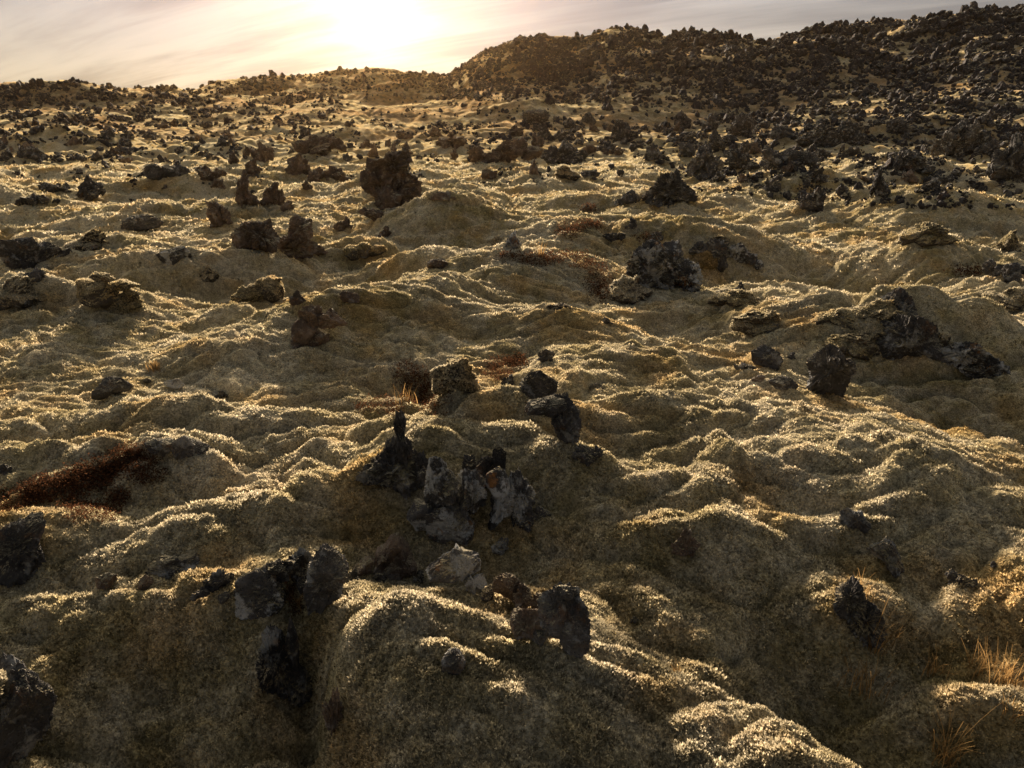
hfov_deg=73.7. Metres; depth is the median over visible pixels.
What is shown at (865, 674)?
grass tuft
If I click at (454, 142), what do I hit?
lava rock
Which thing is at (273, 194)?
lava rock
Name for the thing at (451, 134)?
lava rock
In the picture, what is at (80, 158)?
lava rock
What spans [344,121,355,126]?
lava rock
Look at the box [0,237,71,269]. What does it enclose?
lava rock
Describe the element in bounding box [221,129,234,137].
lava rock
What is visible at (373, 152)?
lava rock
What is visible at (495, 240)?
mossy boulder
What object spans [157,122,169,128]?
lava rock
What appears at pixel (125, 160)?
lava rock
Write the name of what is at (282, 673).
lava rock
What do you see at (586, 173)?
lava rock
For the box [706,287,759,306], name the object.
mossy boulder
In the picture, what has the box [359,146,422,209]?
lava tower
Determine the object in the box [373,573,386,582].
lava rock
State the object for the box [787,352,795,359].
lava rock
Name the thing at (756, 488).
ground
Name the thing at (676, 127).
lava rock
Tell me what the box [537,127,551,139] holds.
lava rock
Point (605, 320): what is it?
lava rock
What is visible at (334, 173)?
lava rock
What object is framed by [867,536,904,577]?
lava rock
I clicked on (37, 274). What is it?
lava rock
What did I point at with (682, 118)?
lava rock
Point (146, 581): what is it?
lava rock
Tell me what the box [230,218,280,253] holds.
lava boulder
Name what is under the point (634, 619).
lava rock
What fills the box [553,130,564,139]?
lava rock
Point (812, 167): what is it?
lava rock
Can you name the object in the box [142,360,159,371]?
grass tuft
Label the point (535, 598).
lava rock
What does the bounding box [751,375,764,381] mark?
lava rock
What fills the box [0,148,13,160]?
lava rock
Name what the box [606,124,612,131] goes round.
lava rock
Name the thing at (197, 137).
lava rock
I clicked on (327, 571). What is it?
lava rock
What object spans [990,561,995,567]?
lava rock
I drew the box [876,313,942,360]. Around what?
lava boulder
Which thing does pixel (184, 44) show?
sky
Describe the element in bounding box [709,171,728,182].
lava rock
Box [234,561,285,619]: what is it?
lava rock
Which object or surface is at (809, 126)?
lava rock
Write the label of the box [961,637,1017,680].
grass tuft
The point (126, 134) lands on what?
lava rock
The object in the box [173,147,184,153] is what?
lava rock
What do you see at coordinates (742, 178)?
lava rock
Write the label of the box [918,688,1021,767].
grass tuft
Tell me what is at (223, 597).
lava rock
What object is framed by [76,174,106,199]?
lava rock
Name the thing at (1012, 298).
mossy boulder
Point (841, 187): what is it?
lava rock
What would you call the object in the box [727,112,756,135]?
lava rock
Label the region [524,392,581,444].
lava rock
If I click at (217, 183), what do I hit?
lava rock
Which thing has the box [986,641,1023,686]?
grass tuft
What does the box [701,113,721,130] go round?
lava rock
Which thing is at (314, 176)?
lava rock
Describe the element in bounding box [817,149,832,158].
lava rock
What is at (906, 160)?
lava rock
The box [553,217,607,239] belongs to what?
dwarf shrub
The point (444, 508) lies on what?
lava outcrop
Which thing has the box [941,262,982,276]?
dwarf shrub
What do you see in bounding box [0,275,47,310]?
mossy boulder
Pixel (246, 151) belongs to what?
lava rock
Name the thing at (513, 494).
lava rock
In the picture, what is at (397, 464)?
lava spire
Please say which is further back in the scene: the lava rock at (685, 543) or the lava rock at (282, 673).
the lava rock at (685, 543)
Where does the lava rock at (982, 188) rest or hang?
on the ground
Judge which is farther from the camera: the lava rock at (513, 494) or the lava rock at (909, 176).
the lava rock at (909, 176)
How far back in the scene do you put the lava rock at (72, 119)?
87.28 m
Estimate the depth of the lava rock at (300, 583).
4.63 m
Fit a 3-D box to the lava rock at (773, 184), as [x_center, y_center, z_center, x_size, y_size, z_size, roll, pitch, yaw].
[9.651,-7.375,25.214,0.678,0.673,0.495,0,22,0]
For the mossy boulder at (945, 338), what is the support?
on the ground
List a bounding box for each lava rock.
[0,135,7,144]
[0,140,6,150]
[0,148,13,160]
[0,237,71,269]
[0,463,12,475]
[0,511,45,587]
[8,115,15,120]
[14,193,50,206]
[18,146,48,161]
[21,120,29,127]
[22,142,34,147]
[23,267,44,282]
[38,182,73,192]
[66,136,82,145]
[69,115,77,122]
[74,155,86,161]
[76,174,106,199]
[86,138,97,143]
[90,151,103,160]
[91,376,132,399]
[94,572,117,588]
[95,146,103,151]
[97,127,115,137]
[103,150,114,157]
[109,147,122,154]
[116,147,139,153]
[118,115,126,120]
[118,136,132,146]
[118,157,132,163]
[120,129,134,139]
[120,214,163,231]
[138,574,153,589]
[141,131,153,138]
[143,163,190,179]
[143,378,150,382]
[144,435,212,458]
[144,551,199,579]
[150,132,159,137]
[156,245,191,264]
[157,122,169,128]
[163,379,184,389]
[169,118,177,126]
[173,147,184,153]
[190,134,201,140]
[190,568,235,600]
[197,165,226,180]
[199,121,212,127]
[205,200,232,227]
[207,390,227,398]
[210,178,225,188]
[214,138,229,146]
[218,591,233,603]
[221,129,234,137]
[227,152,239,163]
[228,124,238,129]
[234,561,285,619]
[235,173,259,207]
[242,145,249,156]
[242,157,260,175]
[250,141,273,162]
[255,616,312,707]
[260,182,285,205]
[266,547,313,582]
[275,120,284,125]
[280,200,294,211]
[284,152,312,175]
[289,290,306,305]
[291,133,347,155]
[295,574,306,594]
[300,126,311,135]
[302,180,312,190]
[303,543,348,615]
[308,170,320,181]
[308,171,324,179]
[313,166,328,179]
[322,687,343,736]
[324,165,351,181]
[333,216,352,230]
[339,291,359,302]
[342,153,352,160]
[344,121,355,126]
[345,568,359,583]
[352,556,373,576]
[357,207,384,221]
[363,139,370,147]
[367,142,378,156]
[373,532,417,580]
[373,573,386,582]
[378,225,391,236]
[392,138,400,144]
[396,130,413,138]
[413,570,423,582]
[425,544,487,595]
[427,258,447,268]
[429,126,442,136]
[431,192,455,200]
[436,136,466,148]
[441,647,465,675]
[446,131,454,137]
[450,147,458,159]
[461,446,506,487]
[480,584,493,601]
[481,168,497,179]
[486,466,551,532]
[491,537,508,555]
[492,572,533,608]
[499,125,524,135]
[500,374,514,385]
[505,230,521,247]
[510,606,542,640]
[518,370,558,398]
[522,109,549,124]
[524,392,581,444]
[529,158,538,174]
[531,133,543,146]
[531,592,541,608]
[532,122,540,131]
[532,629,548,646]
[536,581,590,658]
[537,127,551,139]
[537,349,554,361]
[540,138,587,164]
[547,303,570,310]
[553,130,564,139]
[564,117,577,128]
[571,443,603,466]
[576,138,583,144]
[580,112,596,124]
[581,169,600,177]
[581,204,592,212]
[582,144,596,154]
[588,383,603,389]
[589,123,599,131]
[597,140,616,151]
[602,232,625,241]
[602,317,612,323]
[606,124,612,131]
[609,119,639,142]
[609,147,624,155]
[613,189,639,205]
[620,135,626,144]
[625,218,636,228]
[630,616,638,623]
[646,143,662,159]
[648,231,663,240]
[653,122,665,131]
[663,131,696,144]
[671,121,681,130]
[671,528,700,557]
[674,110,691,127]
[677,142,695,156]
[688,238,728,271]
[700,132,707,138]
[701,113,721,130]
[704,129,726,149]
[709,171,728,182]
[714,113,722,120]
[722,134,737,142]
[724,146,757,169]
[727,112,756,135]
[727,242,763,269]
[733,363,756,369]
[734,173,749,182]
[735,281,745,290]
[739,140,751,152]
[748,142,761,153]
[751,344,782,370]
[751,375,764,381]
[761,147,816,171]
[763,175,781,191]
[767,130,790,139]
[769,375,798,389]
[771,122,793,137]
[778,160,793,173]
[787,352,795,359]
[796,185,825,211]
[799,166,829,183]
[802,178,811,185]
[804,123,815,129]
[809,165,818,170]
[816,118,825,122]
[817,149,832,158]
[829,111,838,119]
[836,183,848,194]
[839,144,859,157]
[839,507,871,533]
[856,175,870,181]
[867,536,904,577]
[872,118,885,125]
[885,116,917,136]
[887,149,935,174]
[900,131,912,139]
[901,169,918,183]
[920,177,941,189]
[940,176,952,182]
[944,569,977,587]
[978,184,987,190]
[982,259,1023,283]
[985,119,994,126]
[985,131,1023,181]
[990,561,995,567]
[992,229,1021,252]
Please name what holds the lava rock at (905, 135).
on the ground
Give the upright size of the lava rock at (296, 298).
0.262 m
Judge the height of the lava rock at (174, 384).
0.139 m
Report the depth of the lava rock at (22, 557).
4.91 m
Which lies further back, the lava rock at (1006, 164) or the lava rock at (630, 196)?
the lava rock at (1006, 164)
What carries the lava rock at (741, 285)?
on the ground
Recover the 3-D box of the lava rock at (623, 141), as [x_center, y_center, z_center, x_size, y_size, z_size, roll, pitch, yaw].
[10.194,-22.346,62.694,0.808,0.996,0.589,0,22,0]
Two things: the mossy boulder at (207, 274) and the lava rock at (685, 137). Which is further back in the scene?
the lava rock at (685, 137)
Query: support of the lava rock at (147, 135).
on the ground
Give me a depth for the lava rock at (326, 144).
46.70 m
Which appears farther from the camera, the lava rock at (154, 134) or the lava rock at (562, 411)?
the lava rock at (154, 134)
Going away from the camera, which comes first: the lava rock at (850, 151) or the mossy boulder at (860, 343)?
the mossy boulder at (860, 343)
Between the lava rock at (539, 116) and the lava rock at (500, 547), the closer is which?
the lava rock at (500, 547)
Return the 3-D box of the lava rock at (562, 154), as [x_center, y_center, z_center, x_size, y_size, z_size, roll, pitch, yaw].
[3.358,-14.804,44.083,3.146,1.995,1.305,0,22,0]
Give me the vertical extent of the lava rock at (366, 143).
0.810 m
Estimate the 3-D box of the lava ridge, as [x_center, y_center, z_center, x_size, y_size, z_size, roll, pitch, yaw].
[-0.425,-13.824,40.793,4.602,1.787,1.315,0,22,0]
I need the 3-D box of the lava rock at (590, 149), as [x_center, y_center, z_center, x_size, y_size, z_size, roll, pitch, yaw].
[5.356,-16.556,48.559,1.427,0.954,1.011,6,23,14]
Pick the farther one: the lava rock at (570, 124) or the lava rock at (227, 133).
the lava rock at (570, 124)
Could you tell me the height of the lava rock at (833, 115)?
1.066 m
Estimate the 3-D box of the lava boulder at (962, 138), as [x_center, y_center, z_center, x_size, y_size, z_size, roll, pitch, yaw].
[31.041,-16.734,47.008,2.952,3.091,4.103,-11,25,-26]
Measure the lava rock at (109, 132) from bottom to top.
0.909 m
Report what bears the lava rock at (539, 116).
on the ground
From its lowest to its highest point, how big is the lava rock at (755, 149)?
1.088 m
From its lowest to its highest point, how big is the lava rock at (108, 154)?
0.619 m
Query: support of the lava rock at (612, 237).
on the ground
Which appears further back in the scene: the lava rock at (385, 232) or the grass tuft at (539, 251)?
the lava rock at (385, 232)
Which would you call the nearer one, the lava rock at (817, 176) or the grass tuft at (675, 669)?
the grass tuft at (675, 669)
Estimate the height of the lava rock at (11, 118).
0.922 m
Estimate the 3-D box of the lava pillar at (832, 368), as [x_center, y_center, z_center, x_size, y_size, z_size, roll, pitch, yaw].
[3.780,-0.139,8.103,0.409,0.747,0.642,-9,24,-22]
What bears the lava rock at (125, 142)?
on the ground
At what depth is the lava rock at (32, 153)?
42.59 m
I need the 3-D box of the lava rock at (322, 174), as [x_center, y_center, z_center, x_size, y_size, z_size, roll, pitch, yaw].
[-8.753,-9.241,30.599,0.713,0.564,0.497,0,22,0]
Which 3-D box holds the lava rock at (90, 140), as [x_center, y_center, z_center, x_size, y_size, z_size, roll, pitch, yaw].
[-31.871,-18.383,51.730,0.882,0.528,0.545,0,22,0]
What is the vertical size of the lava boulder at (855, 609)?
0.435 m
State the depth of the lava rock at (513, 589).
4.25 m
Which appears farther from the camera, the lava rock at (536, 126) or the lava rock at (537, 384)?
the lava rock at (536, 126)
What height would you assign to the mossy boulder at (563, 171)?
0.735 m
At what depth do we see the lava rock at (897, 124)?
60.94 m
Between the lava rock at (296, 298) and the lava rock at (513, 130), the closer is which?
the lava rock at (296, 298)
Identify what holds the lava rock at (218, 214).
on the ground
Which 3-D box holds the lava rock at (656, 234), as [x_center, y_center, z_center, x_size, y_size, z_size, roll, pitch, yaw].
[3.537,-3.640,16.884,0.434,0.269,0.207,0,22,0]
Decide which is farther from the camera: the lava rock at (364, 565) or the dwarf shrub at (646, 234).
the dwarf shrub at (646, 234)
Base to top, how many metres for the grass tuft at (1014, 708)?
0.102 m
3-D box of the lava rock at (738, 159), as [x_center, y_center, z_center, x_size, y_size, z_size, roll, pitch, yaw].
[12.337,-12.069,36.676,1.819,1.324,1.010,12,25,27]
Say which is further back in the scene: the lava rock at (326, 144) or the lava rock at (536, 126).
the lava rock at (536, 126)
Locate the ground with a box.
[0,12,1023,767]
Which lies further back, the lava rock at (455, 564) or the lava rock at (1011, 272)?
the lava rock at (1011, 272)
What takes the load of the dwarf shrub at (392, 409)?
on the ground
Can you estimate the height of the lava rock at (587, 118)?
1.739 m
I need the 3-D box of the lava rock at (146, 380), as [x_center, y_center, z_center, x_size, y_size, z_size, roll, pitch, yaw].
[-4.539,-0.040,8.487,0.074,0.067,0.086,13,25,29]
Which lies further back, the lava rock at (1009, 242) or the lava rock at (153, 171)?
the lava rock at (153, 171)
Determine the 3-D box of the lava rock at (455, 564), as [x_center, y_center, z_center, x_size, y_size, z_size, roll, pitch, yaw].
[-0.374,1.254,4.533,0.389,0.333,0.291,-13,25,-29]
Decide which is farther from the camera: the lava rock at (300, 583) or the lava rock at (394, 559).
the lava rock at (394, 559)
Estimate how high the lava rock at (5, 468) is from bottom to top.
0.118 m
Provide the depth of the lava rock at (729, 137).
62.72 m
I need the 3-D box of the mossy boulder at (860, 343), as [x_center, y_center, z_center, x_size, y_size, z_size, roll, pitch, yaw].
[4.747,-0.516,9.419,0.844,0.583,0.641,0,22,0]
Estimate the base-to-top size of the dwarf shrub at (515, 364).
0.408 m
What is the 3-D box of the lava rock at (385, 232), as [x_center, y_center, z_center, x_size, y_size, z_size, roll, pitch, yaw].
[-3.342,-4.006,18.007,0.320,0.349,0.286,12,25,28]
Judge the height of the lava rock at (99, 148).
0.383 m
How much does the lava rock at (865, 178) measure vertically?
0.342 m
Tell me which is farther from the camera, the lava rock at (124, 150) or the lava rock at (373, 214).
the lava rock at (124, 150)
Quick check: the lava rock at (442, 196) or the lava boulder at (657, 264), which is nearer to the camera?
the lava boulder at (657, 264)
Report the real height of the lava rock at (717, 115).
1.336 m
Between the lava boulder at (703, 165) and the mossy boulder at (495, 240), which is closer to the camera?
the mossy boulder at (495, 240)
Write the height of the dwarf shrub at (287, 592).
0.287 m
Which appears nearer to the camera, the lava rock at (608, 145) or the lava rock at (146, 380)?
the lava rock at (146, 380)
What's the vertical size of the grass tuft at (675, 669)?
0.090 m
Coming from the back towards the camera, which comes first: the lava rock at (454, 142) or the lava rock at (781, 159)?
the lava rock at (454, 142)
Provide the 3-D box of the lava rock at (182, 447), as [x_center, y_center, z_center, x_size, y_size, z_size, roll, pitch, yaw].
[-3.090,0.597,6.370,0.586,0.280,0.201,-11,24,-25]
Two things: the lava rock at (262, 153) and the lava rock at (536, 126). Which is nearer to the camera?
the lava rock at (262, 153)
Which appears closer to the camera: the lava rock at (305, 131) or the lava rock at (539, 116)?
the lava rock at (305, 131)
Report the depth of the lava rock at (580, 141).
62.43 m
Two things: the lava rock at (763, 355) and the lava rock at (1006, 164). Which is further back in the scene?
the lava rock at (1006, 164)
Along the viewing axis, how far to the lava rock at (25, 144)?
45.76 m
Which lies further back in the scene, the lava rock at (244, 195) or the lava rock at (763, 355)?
the lava rock at (244, 195)
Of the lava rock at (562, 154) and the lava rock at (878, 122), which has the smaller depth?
the lava rock at (562, 154)
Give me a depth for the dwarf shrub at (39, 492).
6.11 m
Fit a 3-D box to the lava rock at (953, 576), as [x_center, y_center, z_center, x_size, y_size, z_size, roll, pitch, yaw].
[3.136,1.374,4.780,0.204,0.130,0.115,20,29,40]
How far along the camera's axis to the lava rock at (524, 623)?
3.73 m
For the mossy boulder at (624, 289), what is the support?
on the ground
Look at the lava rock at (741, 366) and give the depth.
8.85 m
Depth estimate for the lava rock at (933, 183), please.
19.21 m
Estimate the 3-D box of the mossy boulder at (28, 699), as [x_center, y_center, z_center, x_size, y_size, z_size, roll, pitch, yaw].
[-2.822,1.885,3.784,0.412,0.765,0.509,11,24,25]
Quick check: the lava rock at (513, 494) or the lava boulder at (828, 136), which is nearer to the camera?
the lava rock at (513, 494)
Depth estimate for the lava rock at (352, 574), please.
4.80 m
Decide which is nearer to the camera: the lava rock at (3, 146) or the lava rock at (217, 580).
the lava rock at (217, 580)
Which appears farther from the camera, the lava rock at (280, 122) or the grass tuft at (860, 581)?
the lava rock at (280, 122)
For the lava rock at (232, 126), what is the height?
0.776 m
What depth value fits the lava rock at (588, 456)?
5.84 m
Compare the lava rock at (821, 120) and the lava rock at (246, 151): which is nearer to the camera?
the lava rock at (246, 151)
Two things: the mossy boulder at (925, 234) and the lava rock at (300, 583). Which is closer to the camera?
the lava rock at (300, 583)
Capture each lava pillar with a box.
[806,343,856,397]
[869,167,890,198]
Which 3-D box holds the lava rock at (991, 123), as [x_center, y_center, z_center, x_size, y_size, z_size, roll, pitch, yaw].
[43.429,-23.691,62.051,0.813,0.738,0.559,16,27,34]
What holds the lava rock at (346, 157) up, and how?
on the ground
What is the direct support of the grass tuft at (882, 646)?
on the ground
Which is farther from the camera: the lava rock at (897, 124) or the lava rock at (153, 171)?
the lava rock at (897, 124)
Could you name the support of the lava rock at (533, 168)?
on the ground
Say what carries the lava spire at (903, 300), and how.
on the ground
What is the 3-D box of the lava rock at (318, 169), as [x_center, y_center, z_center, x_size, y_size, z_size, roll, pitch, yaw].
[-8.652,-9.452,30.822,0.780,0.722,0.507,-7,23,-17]
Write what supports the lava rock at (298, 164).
on the ground
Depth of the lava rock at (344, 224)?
18.87 m
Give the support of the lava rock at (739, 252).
on the ground
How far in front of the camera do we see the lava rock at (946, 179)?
26.60 m
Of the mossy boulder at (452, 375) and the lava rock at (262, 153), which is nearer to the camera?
the mossy boulder at (452, 375)
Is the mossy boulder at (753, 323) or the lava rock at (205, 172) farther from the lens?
the lava rock at (205, 172)
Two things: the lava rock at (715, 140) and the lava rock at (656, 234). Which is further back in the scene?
the lava rock at (715, 140)
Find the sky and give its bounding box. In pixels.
[0,0,1023,89]
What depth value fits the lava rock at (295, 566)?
4.60 m
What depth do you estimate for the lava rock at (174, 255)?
13.85 m
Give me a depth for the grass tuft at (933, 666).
4.33 m
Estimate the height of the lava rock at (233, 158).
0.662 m
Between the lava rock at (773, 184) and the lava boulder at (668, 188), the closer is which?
the lava boulder at (668, 188)
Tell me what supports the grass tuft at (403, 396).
on the ground
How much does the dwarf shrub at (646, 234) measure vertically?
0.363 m
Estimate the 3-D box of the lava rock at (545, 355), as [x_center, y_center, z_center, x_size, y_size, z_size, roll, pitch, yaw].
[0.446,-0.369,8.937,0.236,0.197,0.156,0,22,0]
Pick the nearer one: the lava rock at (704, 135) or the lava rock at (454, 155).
the lava rock at (454, 155)
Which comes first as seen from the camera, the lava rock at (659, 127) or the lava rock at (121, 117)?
the lava rock at (659, 127)
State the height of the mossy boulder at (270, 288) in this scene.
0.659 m
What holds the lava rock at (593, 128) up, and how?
on the ground
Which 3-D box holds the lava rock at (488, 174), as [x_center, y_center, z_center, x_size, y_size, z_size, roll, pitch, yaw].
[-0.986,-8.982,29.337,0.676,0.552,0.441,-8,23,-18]
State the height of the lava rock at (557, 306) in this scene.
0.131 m
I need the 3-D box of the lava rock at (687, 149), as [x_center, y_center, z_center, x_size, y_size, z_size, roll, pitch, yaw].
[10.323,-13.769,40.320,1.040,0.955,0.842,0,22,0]
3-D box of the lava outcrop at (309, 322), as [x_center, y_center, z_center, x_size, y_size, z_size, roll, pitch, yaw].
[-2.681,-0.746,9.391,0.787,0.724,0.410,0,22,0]
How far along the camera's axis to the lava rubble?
111.89 m
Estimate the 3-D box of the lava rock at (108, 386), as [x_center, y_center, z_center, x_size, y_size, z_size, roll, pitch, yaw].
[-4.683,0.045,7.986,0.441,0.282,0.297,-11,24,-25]
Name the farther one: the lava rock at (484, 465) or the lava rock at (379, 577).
the lava rock at (484, 465)
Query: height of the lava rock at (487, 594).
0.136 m
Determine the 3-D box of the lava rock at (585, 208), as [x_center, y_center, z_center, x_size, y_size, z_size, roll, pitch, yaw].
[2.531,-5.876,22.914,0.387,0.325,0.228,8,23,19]
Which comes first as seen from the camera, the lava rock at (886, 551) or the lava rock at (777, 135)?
the lava rock at (886, 551)
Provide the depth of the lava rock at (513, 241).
13.55 m
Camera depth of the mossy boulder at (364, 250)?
16.14 m
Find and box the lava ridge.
[467,137,542,163]
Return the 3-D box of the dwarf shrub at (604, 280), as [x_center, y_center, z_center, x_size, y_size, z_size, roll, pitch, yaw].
[1.591,-2.097,13.258,1.029,0.657,1.860,0,22,0]
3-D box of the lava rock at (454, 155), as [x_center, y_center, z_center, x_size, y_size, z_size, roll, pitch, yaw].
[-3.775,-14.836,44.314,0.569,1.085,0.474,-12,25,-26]
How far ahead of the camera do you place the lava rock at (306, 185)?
25.20 m
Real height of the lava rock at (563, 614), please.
0.464 m
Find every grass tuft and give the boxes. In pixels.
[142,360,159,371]
[389,386,417,408]
[531,242,547,256]
[670,656,680,672]
[837,646,909,705]
[848,566,878,601]
[859,592,900,656]
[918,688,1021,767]
[920,643,953,678]
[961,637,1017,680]
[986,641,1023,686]
[1001,694,1023,722]
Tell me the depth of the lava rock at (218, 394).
8.35 m
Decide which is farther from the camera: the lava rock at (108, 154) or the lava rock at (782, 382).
the lava rock at (108, 154)
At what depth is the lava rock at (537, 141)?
52.08 m
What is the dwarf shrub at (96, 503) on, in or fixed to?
on the ground
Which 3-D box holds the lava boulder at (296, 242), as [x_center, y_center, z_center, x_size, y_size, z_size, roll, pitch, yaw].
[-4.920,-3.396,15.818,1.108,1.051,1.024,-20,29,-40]
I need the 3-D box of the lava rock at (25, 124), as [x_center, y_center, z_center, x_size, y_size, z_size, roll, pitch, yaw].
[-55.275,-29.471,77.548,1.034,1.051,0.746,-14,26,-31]
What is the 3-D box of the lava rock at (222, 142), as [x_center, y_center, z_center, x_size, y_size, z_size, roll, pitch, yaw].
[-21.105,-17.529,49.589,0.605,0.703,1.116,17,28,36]
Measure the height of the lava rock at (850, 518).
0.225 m
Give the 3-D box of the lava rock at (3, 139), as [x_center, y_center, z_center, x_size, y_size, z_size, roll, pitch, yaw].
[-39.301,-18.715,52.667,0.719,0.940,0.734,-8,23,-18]
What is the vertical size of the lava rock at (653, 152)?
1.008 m
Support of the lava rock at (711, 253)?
on the ground
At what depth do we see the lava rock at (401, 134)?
68.75 m
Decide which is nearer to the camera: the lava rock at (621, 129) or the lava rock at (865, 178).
the lava rock at (865, 178)
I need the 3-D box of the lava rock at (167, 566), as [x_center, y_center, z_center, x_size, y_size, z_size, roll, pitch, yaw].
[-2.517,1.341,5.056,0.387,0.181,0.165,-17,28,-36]
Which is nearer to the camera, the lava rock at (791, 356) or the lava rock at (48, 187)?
the lava rock at (791, 356)
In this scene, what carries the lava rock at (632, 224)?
on the ground
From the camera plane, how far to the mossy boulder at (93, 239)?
14.64 m
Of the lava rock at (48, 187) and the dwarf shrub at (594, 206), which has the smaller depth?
the dwarf shrub at (594, 206)
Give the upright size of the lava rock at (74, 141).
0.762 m
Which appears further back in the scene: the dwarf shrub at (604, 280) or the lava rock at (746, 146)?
the lava rock at (746, 146)
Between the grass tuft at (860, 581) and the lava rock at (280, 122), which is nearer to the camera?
the grass tuft at (860, 581)
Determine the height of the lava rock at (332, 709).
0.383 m
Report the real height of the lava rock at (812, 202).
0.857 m
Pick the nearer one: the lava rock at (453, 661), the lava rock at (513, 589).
the lava rock at (453, 661)
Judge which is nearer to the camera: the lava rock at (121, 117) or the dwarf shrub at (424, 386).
the dwarf shrub at (424, 386)
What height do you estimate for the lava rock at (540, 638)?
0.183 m
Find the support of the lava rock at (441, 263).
on the ground
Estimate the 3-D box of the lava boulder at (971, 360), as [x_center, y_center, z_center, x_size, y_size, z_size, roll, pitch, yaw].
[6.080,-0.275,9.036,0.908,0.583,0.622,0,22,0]
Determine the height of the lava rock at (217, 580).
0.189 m
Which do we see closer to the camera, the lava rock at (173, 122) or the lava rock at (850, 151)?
the lava rock at (850, 151)
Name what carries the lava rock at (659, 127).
on the ground
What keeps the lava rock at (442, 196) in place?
on the ground
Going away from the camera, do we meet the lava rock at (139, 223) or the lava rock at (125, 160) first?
the lava rock at (139, 223)
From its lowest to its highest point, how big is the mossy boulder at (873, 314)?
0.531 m
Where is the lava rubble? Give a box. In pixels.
[0,1,1023,209]
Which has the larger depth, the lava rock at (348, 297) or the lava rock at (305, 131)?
the lava rock at (305, 131)
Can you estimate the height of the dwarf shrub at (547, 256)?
0.452 m
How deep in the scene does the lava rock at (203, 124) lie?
95.51 m
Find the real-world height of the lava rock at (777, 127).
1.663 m
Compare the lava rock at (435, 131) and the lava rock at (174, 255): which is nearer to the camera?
the lava rock at (174, 255)
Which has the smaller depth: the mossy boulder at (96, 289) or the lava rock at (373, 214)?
the mossy boulder at (96, 289)
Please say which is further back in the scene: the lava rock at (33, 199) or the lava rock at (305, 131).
the lava rock at (305, 131)
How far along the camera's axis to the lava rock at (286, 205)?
21.05 m
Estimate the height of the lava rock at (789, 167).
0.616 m
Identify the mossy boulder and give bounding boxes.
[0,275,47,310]
[0,652,57,767]
[63,229,109,250]
[75,271,143,315]
[198,265,219,281]
[230,275,285,302]
[342,242,386,260]
[430,357,480,395]
[488,235,502,244]
[555,163,580,180]
[609,274,653,304]
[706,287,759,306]
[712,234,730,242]
[729,309,781,336]
[810,309,841,325]
[822,326,879,359]
[834,298,906,335]
[897,221,959,246]
[939,332,951,347]
[979,286,1023,309]
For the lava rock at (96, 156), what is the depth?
44.27 m
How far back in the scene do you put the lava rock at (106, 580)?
4.82 m
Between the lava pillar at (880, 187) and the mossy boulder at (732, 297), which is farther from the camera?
the lava pillar at (880, 187)
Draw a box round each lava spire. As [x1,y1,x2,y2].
[354,409,428,499]
[874,287,917,316]
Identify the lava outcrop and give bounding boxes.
[291,304,347,348]
[406,456,486,545]
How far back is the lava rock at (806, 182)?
25.53 m
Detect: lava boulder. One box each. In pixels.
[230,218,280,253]
[277,215,328,259]
[625,239,703,291]
[640,170,697,207]
[685,143,723,181]
[794,119,865,147]
[832,575,887,650]
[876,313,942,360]
[925,118,1000,157]
[939,341,1010,379]
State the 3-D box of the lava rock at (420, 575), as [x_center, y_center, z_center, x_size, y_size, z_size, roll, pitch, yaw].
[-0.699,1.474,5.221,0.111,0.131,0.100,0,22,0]
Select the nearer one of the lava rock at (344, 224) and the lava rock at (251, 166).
the lava rock at (344, 224)
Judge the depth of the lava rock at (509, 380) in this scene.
8.09 m
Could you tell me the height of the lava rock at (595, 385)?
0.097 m
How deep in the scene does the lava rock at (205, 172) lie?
27.96 m
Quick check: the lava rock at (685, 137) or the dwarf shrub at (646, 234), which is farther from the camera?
the lava rock at (685, 137)
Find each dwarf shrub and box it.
[0,436,168,514]
[50,480,135,523]
[281,577,304,618]
[353,393,405,418]
[386,358,454,416]
[477,349,531,382]
[496,248,587,269]
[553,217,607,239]
[567,254,616,303]
[577,202,598,211]
[631,231,661,241]
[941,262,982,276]
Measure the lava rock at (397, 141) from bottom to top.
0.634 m
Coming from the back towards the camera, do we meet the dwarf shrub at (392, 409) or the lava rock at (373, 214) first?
the lava rock at (373, 214)
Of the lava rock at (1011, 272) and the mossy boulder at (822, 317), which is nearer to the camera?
the mossy boulder at (822, 317)
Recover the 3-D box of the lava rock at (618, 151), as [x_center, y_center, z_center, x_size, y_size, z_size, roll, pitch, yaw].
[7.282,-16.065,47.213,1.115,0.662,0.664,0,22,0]
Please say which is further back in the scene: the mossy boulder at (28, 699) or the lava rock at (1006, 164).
the lava rock at (1006, 164)
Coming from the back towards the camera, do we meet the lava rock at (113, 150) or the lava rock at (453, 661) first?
the lava rock at (113, 150)

